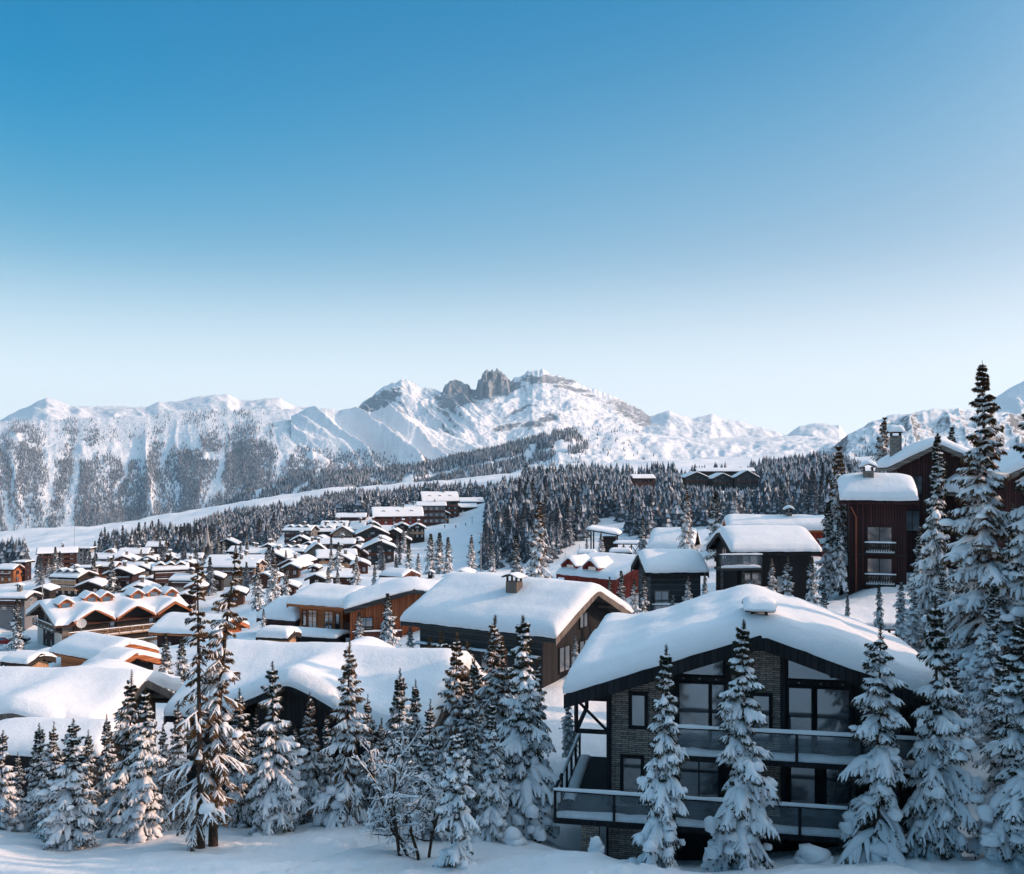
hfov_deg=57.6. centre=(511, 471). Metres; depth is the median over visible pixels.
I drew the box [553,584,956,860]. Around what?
stone chalet
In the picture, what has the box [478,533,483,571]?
lift pylon
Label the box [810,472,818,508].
spruce tree
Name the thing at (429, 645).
spruce tree
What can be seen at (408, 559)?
spruce tree
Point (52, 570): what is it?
spruce tree
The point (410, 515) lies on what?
village house
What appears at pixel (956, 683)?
spruce tree
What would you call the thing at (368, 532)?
apartment house
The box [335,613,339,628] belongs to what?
window
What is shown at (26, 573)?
apartment house
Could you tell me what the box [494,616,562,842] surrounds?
spruce tree
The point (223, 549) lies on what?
spruce tree
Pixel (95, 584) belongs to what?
village house
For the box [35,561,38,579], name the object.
spruce tree
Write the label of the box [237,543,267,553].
village house
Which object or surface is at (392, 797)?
birch tree
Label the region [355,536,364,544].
village house
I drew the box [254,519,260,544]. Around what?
spruce tree
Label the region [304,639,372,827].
spruce tree
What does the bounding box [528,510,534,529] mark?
spruce tree
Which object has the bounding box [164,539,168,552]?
spruce tree
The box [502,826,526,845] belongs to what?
snow mound
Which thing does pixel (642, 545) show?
spruce tree
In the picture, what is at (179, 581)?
village house
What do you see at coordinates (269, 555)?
spruce tree
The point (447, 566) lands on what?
spruce tree
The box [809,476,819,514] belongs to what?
spruce tree
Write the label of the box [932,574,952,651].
spruce tree
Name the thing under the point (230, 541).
village house
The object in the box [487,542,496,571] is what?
spruce tree
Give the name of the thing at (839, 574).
spruce tree
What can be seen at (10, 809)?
spruce tree
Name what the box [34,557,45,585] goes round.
spruce tree
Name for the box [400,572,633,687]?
chalet
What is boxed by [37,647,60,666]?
side wing
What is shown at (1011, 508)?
spruce tree
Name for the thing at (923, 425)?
mountain
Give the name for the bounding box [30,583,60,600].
village house
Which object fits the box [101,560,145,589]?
village house
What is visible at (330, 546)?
spruce tree
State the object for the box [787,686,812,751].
window
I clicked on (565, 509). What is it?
spruce tree
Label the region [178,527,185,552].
spruce tree
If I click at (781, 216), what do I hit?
sky
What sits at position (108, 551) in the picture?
village house
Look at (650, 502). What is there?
spruce tree
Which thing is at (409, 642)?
spruce tree
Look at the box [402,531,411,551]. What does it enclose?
village house
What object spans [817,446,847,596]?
spruce tree
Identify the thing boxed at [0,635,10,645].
parked car
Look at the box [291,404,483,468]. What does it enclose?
mountain
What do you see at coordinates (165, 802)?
spruce tree
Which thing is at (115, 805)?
spruce tree
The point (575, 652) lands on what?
spruce tree
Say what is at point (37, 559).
spruce tree
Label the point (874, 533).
balcony door
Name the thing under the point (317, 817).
snow capped post
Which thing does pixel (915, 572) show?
spruce tree
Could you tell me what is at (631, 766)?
window
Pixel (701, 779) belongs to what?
window
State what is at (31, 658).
wood shed
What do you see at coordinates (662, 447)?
mountain
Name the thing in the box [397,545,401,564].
spruce tree
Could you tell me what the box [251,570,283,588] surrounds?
village house
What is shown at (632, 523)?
spruce tree
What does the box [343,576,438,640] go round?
orange chalet
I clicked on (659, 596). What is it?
window
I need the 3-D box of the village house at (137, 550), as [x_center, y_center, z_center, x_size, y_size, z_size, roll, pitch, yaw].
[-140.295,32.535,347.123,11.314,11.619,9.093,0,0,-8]
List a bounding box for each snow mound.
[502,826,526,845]
[793,843,832,864]
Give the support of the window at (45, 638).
in the hotel
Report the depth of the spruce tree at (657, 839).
31.45 m
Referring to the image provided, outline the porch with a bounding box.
[295,626,349,642]
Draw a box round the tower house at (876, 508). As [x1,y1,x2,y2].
[835,460,918,594]
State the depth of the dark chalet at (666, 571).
78.71 m
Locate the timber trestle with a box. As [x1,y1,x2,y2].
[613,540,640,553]
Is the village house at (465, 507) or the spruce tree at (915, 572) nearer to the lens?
the spruce tree at (915, 572)
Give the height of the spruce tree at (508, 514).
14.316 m
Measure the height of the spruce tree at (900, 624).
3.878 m
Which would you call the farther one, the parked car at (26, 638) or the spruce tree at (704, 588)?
the parked car at (26, 638)
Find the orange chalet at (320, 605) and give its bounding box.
[286,582,365,630]
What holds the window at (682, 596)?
in the dark chalet at (666, 571)
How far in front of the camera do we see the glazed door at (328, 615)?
95.80 m
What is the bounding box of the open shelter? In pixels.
[586,525,621,552]
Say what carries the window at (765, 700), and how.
in the stone chalet at (807, 656)
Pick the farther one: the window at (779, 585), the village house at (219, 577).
the village house at (219, 577)
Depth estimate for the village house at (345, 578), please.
182.85 m
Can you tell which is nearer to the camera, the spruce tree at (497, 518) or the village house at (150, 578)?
the village house at (150, 578)
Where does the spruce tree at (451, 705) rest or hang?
on the ground
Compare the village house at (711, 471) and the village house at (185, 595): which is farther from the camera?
the village house at (711, 471)
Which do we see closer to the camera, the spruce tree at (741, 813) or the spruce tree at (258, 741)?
the spruce tree at (741, 813)
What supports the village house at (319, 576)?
on the ground
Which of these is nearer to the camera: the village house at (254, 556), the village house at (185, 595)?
the village house at (185, 595)
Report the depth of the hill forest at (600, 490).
331.69 m
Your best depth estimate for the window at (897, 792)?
36.36 m
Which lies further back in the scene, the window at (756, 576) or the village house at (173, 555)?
the village house at (173, 555)
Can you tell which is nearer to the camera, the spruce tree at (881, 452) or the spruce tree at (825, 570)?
the spruce tree at (825, 570)
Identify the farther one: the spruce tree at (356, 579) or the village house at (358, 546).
the village house at (358, 546)
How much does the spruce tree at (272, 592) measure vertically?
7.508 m
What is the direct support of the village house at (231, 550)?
on the ground
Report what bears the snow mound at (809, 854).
on the ground
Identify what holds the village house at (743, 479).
on the ground
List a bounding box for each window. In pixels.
[44,636,47,644]
[110,622,115,630]
[149,618,153,626]
[302,610,306,625]
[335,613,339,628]
[354,757,378,783]
[360,617,372,632]
[480,658,498,677]
[559,644,570,673]
[579,611,588,628]
[579,638,587,652]
[620,754,643,803]
[629,691,647,729]
[654,591,668,609]
[678,681,709,746]
[678,761,719,811]
[681,595,693,601]
[683,661,722,674]
[710,682,724,747]
[721,541,726,560]
[741,572,761,585]
[743,556,757,564]
[750,692,772,742]
[776,575,791,592]
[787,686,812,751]
[788,660,839,679]
[789,767,816,817]
[815,687,850,754]
[824,769,857,819]
[866,703,901,756]
[867,781,900,823]
[907,510,919,530]
[911,476,922,494]
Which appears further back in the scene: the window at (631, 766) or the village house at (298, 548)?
the village house at (298, 548)
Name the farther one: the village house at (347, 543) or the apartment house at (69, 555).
the village house at (347, 543)
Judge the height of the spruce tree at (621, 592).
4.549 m
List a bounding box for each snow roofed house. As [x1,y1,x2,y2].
[374,569,443,584]
[646,527,700,548]
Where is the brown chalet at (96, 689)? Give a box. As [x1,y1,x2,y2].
[0,659,182,776]
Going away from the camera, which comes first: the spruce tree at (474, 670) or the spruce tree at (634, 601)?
the spruce tree at (474, 670)
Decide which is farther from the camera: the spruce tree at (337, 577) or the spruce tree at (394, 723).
the spruce tree at (337, 577)
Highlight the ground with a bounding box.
[0,454,1023,873]
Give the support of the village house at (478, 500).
on the ground
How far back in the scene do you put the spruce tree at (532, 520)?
252.71 m
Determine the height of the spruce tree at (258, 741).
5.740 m
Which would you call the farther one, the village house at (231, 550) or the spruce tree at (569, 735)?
the village house at (231, 550)
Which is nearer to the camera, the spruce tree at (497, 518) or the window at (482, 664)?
the window at (482, 664)
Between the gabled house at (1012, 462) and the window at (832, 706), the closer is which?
the window at (832, 706)
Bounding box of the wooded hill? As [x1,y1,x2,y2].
[243,434,583,500]
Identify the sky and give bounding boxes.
[0,0,1023,434]
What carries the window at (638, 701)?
in the stone chalet at (807, 656)
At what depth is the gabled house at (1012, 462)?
78.34 m
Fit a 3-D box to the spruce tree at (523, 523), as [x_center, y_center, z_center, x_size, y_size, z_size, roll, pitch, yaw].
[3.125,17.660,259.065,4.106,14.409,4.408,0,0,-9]
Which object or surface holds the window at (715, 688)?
in the stone chalet at (807, 656)
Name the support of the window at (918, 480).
in the gabled house at (913, 461)
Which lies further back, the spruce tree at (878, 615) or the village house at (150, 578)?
the village house at (150, 578)
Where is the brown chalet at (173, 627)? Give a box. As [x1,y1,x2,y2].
[148,612,249,647]
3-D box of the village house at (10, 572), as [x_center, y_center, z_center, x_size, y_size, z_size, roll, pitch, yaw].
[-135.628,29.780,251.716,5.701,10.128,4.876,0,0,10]
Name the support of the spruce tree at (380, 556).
on the ground
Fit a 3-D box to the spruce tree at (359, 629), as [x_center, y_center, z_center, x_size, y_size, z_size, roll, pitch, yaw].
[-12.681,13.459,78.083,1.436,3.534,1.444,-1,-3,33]
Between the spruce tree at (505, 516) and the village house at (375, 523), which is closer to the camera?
the spruce tree at (505, 516)
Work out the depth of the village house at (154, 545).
393.38 m
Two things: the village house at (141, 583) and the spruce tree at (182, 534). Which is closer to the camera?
the village house at (141, 583)
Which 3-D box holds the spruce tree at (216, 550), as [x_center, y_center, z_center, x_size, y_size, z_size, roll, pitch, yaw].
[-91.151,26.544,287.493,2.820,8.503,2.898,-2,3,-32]
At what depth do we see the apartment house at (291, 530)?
340.29 m
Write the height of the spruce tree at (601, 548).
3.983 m
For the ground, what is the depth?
36.31 m
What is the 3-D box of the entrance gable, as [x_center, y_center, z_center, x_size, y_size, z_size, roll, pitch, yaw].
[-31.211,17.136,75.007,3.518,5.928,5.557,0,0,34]
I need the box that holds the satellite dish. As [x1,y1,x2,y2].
[76,619,86,631]
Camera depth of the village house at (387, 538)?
317.58 m
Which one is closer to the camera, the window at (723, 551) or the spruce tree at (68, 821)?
the spruce tree at (68, 821)
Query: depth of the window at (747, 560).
75.61 m
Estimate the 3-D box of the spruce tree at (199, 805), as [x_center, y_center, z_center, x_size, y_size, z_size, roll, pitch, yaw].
[-11.427,8.994,34.215,2.551,11.572,2.661,0,0,9]
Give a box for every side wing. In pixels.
[0,717,137,824]
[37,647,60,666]
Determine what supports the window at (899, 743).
in the stone chalet at (807, 656)
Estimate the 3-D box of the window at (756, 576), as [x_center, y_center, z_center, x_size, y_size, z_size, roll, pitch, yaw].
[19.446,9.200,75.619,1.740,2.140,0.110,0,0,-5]
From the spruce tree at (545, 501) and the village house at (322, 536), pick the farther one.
the village house at (322, 536)
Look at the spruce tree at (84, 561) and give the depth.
260.26 m
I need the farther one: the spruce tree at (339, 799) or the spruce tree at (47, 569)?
the spruce tree at (47, 569)
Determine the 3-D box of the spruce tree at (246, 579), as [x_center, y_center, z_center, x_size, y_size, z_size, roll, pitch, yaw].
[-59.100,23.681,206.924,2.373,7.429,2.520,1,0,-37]
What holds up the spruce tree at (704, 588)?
on the ground
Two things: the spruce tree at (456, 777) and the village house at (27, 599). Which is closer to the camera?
the spruce tree at (456, 777)
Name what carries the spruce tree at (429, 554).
on the ground
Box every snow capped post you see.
[313,807,325,825]
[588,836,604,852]
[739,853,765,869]
[985,847,999,860]
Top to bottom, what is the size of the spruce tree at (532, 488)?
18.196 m
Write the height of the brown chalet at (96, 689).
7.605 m
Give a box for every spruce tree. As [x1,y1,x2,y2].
[0,730,24,831]
[3,599,24,650]
[11,752,27,828]
[13,618,24,650]
[19,723,49,832]
[27,722,66,842]
[33,557,38,577]
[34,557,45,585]
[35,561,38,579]
[36,719,102,851]
[43,555,51,577]
[49,558,55,582]
[51,547,57,571]
[56,551,63,569]
[81,730,101,826]
[82,550,87,564]
[86,552,91,564]
[90,558,96,577]
[92,713,118,829]
[97,539,101,552]
[98,670,141,837]
[102,527,107,551]
[105,557,118,593]
[107,580,113,592]
[111,687,166,843]
[116,580,121,592]
[120,525,124,546]
[137,522,140,540]
[151,724,172,831]
[156,560,233,851]
[157,519,159,533]
[158,544,165,561]
[158,634,174,692]
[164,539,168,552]
[165,704,192,829]
[171,638,191,692]
[172,550,253,846]
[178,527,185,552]
[180,542,185,559]
[193,545,199,560]
[202,527,205,538]
[205,557,217,595]
[207,543,210,555]
[211,524,216,543]
[214,544,219,553]
[215,536,220,552]
[218,688,261,827]
[222,539,227,554]
[242,562,250,589]
[243,532,249,545]
[243,660,308,835]
[246,708,264,826]
[248,563,265,611]
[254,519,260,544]
[256,518,262,536]
[260,609,265,627]
[264,551,268,570]
[264,558,282,606]
[267,545,271,570]
[269,547,276,568]
[270,512,274,524]
[281,567,292,595]
[290,692,328,825]
[290,725,303,772]
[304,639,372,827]
[316,715,334,810]
[325,567,331,582]
[327,549,333,571]
[328,537,333,548]
[333,542,345,570]
[334,570,341,583]
[349,555,361,584]
[353,695,379,809]
[354,612,363,638]
[367,718,389,830]
[371,565,376,584]
[373,541,384,569]
[373,668,420,822]
[376,542,385,569]
[378,593,400,646]
[379,552,385,570]
[393,554,398,567]
[394,533,399,552]
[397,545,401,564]
[400,527,406,553]
[402,543,413,568]
[405,698,450,841]
[406,627,415,647]
[408,679,425,794]
[414,553,422,576]
[422,632,480,807]
[423,533,435,574]
[425,636,432,647]
[431,723,481,868]
[432,533,445,573]
[432,631,451,648]
[441,537,453,573]
[451,670,484,819]
[457,641,485,717]
[461,657,484,738]
[466,535,476,568]
[470,615,508,777]
[472,699,509,842]
[473,636,536,797]
[478,522,487,561]
[482,528,490,569]
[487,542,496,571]
[488,527,494,564]
[493,510,499,535]
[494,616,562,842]
[501,518,509,557]
[502,508,507,530]
[504,509,512,533]
[506,519,513,556]
[509,536,523,572]
[513,514,520,542]
[515,478,522,508]
[518,510,525,552]
[520,502,552,577]
[521,503,526,534]
[523,482,526,499]
[526,508,529,528]
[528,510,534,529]
[529,515,534,533]
[530,477,537,499]
[531,659,557,808]
[541,503,548,528]
[543,475,550,499]
[543,495,547,514]
[546,512,556,554]
[551,511,556,539]
[554,503,559,526]
[555,513,562,547]
[558,500,562,519]
[559,707,578,757]
[562,496,572,528]
[562,498,575,541]
[563,505,574,546]
[571,482,575,502]
[571,634,578,665]
[572,494,583,537]
[598,532,605,551]
[607,577,611,591]
[615,571,627,603]
[624,496,639,536]
[627,643,690,870]
[629,578,641,613]
[635,516,647,553]
[639,574,650,612]
[644,493,657,525]
[669,593,675,606]
[676,488,698,549]
[684,575,691,600]
[701,491,722,561]
[701,573,707,594]
[701,619,781,873]
[732,494,738,513]
[767,557,777,591]
[777,482,785,514]
[780,555,794,596]
[793,480,802,507]
[799,473,809,514]
[804,556,821,605]
[806,476,811,512]
[808,471,819,512]
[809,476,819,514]
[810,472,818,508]
[812,502,840,597]
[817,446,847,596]
[818,477,824,504]
[819,588,828,608]
[821,465,826,480]
[826,471,833,497]
[826,519,848,593]
[835,624,911,866]
[845,595,849,616]
[847,464,851,473]
[870,417,889,472]
[873,584,885,630]
[892,582,907,640]
[900,594,986,859]
[903,589,923,645]
[904,526,925,652]
[906,432,954,651]
[920,363,1023,732]
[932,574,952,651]
[946,653,972,759]
[947,427,956,442]
[947,503,980,644]
[959,616,977,692]
[963,617,1023,870]
[964,583,1003,741]
[972,648,1010,792]
[985,405,1023,660]
[1002,503,1023,579]
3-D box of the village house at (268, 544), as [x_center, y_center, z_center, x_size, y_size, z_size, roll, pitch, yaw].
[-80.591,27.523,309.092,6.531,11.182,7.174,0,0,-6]
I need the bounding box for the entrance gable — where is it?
[83,646,161,669]
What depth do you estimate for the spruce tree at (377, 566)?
276.82 m
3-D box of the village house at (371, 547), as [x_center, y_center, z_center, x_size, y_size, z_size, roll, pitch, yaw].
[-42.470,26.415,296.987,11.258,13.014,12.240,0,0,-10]
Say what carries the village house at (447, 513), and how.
on the ground
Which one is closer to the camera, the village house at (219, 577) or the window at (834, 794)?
the window at (834, 794)
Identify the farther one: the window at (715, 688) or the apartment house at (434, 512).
the apartment house at (434, 512)
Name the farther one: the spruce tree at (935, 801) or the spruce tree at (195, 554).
the spruce tree at (195, 554)
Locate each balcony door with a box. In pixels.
[867,526,891,550]
[867,558,891,582]
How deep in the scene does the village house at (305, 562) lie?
244.77 m
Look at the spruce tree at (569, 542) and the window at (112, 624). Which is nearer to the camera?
the window at (112, 624)
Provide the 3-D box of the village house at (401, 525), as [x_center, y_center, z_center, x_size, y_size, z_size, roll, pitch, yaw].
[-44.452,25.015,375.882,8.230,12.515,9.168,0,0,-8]
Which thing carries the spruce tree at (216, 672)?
on the ground
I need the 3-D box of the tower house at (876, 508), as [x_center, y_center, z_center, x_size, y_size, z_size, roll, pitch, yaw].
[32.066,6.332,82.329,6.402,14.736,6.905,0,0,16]
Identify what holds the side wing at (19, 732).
on the ground
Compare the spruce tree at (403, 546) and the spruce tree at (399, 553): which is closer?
the spruce tree at (399, 553)
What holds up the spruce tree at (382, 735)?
on the ground
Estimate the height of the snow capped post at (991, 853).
1.165 m
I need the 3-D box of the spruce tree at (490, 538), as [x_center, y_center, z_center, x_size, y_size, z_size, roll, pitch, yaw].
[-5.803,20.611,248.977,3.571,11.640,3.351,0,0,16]
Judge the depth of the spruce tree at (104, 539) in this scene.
426.32 m
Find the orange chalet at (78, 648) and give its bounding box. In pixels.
[49,631,158,666]
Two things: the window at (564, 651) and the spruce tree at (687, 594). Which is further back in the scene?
the spruce tree at (687, 594)
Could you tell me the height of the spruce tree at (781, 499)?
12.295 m
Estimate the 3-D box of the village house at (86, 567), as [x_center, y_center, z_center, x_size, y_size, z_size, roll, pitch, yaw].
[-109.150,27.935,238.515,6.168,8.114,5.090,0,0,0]
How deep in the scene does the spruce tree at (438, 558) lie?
231.41 m
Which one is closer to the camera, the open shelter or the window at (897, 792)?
the window at (897, 792)
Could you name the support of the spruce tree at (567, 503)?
on the ground
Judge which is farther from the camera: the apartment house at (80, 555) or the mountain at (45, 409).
the mountain at (45, 409)
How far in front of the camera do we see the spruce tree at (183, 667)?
59.84 m
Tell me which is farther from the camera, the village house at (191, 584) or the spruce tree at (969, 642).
the village house at (191, 584)
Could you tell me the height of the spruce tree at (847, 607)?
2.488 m
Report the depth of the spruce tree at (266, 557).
247.87 m
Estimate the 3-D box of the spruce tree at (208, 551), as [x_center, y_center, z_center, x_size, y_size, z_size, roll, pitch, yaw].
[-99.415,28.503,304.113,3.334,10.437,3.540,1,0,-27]
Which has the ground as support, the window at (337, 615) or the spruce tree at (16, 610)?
the spruce tree at (16, 610)
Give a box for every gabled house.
[875,425,970,572]
[939,448,1023,569]
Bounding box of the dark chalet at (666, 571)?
[631,548,708,611]
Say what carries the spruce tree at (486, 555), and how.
on the ground
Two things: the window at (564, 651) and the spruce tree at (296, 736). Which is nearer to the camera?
the spruce tree at (296, 736)
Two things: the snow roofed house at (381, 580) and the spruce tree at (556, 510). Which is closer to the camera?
the snow roofed house at (381, 580)
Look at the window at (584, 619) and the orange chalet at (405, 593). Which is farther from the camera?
the orange chalet at (405, 593)
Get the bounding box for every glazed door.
[308,610,316,627]
[324,611,332,628]
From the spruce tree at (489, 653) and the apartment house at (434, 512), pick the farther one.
the apartment house at (434, 512)
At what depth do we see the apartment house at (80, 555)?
323.15 m
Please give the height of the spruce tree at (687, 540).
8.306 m
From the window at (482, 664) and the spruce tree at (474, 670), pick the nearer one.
the spruce tree at (474, 670)
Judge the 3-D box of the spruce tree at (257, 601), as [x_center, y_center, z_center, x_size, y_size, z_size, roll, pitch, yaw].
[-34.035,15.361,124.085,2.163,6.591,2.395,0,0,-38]
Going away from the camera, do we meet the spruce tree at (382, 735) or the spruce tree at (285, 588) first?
the spruce tree at (382, 735)
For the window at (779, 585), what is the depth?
75.82 m
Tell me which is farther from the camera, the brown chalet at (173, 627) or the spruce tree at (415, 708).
the brown chalet at (173, 627)
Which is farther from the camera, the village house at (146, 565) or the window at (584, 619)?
the village house at (146, 565)
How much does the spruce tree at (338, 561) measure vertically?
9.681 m
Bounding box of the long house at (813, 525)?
[722,505,824,556]
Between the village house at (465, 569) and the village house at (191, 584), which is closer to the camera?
the village house at (465, 569)
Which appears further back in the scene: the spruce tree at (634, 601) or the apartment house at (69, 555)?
the apartment house at (69, 555)
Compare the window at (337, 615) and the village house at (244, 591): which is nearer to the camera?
the window at (337, 615)
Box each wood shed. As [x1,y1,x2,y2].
[0,650,56,666]
[255,625,301,641]
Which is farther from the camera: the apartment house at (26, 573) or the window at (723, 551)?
the apartment house at (26, 573)
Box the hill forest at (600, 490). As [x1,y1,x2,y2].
[477,450,862,568]
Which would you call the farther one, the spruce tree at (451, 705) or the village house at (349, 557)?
the village house at (349, 557)
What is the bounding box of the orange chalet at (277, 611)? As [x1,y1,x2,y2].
[256,595,299,625]
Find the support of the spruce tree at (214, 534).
on the ground
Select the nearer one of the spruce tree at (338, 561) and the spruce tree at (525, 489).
the spruce tree at (338, 561)
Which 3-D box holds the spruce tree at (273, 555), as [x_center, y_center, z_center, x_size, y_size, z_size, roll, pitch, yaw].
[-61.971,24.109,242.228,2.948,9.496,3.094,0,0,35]
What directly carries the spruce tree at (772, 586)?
on the ground
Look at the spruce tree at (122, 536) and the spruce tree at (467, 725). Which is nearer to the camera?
the spruce tree at (467, 725)
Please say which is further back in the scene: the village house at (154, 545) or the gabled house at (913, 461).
the village house at (154, 545)
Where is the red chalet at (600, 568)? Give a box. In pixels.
[556,552,638,597]
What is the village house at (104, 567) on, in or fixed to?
on the ground
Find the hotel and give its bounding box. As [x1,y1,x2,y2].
[26,585,192,646]
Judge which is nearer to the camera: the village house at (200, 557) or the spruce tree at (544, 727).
the spruce tree at (544, 727)
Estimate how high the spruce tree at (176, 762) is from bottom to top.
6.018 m
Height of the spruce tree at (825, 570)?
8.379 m
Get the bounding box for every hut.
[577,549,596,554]
[609,547,631,553]
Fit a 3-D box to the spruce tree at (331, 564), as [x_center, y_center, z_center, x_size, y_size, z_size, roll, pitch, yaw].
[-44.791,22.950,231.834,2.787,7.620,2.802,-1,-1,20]
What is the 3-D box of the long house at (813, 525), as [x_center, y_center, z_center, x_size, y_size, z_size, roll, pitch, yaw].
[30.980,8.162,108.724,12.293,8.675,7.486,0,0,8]
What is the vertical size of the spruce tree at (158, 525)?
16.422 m
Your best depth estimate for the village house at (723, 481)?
494.46 m
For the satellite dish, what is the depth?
140.09 m
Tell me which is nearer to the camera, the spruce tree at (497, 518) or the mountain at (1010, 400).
the spruce tree at (497, 518)
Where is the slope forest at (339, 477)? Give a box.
[217,426,1011,505]
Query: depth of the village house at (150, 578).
224.80 m
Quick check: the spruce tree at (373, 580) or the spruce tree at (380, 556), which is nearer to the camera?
the spruce tree at (373, 580)
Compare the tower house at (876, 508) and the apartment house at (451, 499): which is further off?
the apartment house at (451, 499)
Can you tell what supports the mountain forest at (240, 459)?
on the mountain at (125, 447)
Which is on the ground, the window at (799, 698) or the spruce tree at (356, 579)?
the spruce tree at (356, 579)
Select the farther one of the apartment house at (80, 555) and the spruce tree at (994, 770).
the apartment house at (80, 555)
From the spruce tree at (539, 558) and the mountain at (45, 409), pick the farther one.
the mountain at (45, 409)
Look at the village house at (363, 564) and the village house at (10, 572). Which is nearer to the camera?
the village house at (363, 564)
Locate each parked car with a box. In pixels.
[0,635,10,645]
[7,633,30,641]
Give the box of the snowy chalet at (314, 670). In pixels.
[163,636,488,794]
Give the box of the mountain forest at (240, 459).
[0,408,448,531]
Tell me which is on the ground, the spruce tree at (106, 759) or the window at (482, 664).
the spruce tree at (106, 759)
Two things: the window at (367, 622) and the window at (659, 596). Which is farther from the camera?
the window at (367, 622)
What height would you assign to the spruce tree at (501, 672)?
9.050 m
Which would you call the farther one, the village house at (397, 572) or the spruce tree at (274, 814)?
the village house at (397, 572)
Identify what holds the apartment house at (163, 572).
on the ground
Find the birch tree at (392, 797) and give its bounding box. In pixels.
[351,722,475,859]
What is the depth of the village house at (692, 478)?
500.13 m
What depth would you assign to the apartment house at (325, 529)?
347.59 m
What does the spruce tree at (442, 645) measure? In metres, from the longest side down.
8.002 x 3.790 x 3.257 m
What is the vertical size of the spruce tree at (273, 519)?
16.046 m
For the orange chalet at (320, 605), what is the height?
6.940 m
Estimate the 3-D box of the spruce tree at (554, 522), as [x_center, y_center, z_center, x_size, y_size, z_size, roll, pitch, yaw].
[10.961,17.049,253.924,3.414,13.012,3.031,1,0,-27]
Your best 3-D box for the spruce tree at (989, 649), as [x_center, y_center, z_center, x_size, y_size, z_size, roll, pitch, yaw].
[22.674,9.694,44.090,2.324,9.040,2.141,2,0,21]
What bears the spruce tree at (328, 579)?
on the ground
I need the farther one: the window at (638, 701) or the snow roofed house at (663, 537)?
the snow roofed house at (663, 537)
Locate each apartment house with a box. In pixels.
[12,560,34,580]
[36,542,78,575]
[48,564,98,596]
[77,546,96,564]
[150,557,189,586]
[203,553,267,586]
[282,521,319,544]
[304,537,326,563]
[316,521,335,537]
[354,521,389,542]
[416,498,446,526]
[418,488,459,518]
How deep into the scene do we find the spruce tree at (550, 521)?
248.65 m
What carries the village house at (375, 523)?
on the ground
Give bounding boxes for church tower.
[203,526,211,554]
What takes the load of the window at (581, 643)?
in the chalet at (558, 614)
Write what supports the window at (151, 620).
in the hotel
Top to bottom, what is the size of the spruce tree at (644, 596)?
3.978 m
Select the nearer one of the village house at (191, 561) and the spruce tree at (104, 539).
the village house at (191, 561)
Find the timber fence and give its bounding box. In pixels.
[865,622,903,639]
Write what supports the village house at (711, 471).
on the ground
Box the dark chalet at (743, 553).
[706,525,821,599]
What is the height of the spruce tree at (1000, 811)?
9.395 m
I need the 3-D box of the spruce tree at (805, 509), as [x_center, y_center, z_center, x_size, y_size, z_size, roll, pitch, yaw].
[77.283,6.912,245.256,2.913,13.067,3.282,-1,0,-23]
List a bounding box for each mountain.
[0,394,308,421]
[0,409,383,531]
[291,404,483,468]
[359,368,650,447]
[516,426,841,470]
[641,411,847,438]
[818,408,1023,456]
[974,381,1023,414]
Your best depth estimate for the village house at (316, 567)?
236.88 m
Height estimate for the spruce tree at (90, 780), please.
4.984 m
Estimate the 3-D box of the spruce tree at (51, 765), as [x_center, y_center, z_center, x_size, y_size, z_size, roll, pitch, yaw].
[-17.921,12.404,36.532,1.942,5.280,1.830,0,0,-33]
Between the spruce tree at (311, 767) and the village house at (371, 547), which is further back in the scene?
the village house at (371, 547)
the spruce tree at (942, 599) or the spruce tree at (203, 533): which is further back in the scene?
the spruce tree at (203, 533)
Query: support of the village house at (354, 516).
on the ground
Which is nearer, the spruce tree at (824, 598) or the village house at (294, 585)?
the spruce tree at (824, 598)
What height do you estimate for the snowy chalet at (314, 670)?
8.414 m
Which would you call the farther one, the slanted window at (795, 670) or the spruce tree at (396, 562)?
the spruce tree at (396, 562)
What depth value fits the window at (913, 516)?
85.66 m
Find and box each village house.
[0,563,25,583]
[0,583,42,630]
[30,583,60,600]
[69,565,101,576]
[74,577,107,593]
[87,548,124,560]
[95,556,121,577]
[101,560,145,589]
[102,548,117,552]
[114,550,141,561]
[117,544,152,556]
[118,557,144,566]
[121,575,161,592]
[135,558,154,578]
[138,551,165,562]
[144,574,153,581]
[145,538,169,553]
[164,549,177,562]
[168,567,208,591]
[176,548,203,562]
[179,589,198,610]
[182,554,202,572]
[184,580,208,599]
[204,550,268,562]
[206,570,227,591]
[219,534,242,553]
[223,585,249,607]
[226,542,259,554]
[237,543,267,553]
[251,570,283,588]
[259,538,276,549]
[262,544,300,563]
[271,541,307,554]
[277,552,313,572]
[278,579,301,595]
[280,561,303,578]
[289,531,310,544]
[299,554,317,562]
[301,536,323,545]
[304,571,331,584]
[308,563,322,571]
[313,534,329,539]
[315,544,357,563]
[320,517,349,527]
[320,534,356,548]
[330,521,353,537]
[330,571,357,584]
[332,548,358,567]
[335,510,367,520]
[348,539,368,558]
[349,517,367,530]
[349,558,370,573]
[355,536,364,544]
[361,535,396,564]
[367,517,380,526]
[370,503,423,524]
[371,535,391,541]
[379,568,420,577]
[387,523,404,550]
[391,519,409,536]
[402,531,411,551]
[408,519,425,543]
[445,510,450,523]
[454,567,476,572]
[458,497,484,503]
[458,503,477,512]
[630,474,655,489]
[681,471,708,489]
[693,468,755,475]
[708,473,733,490]
[731,470,759,490]
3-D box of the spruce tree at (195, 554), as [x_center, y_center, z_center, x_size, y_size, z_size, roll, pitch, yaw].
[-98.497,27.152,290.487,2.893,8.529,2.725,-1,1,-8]

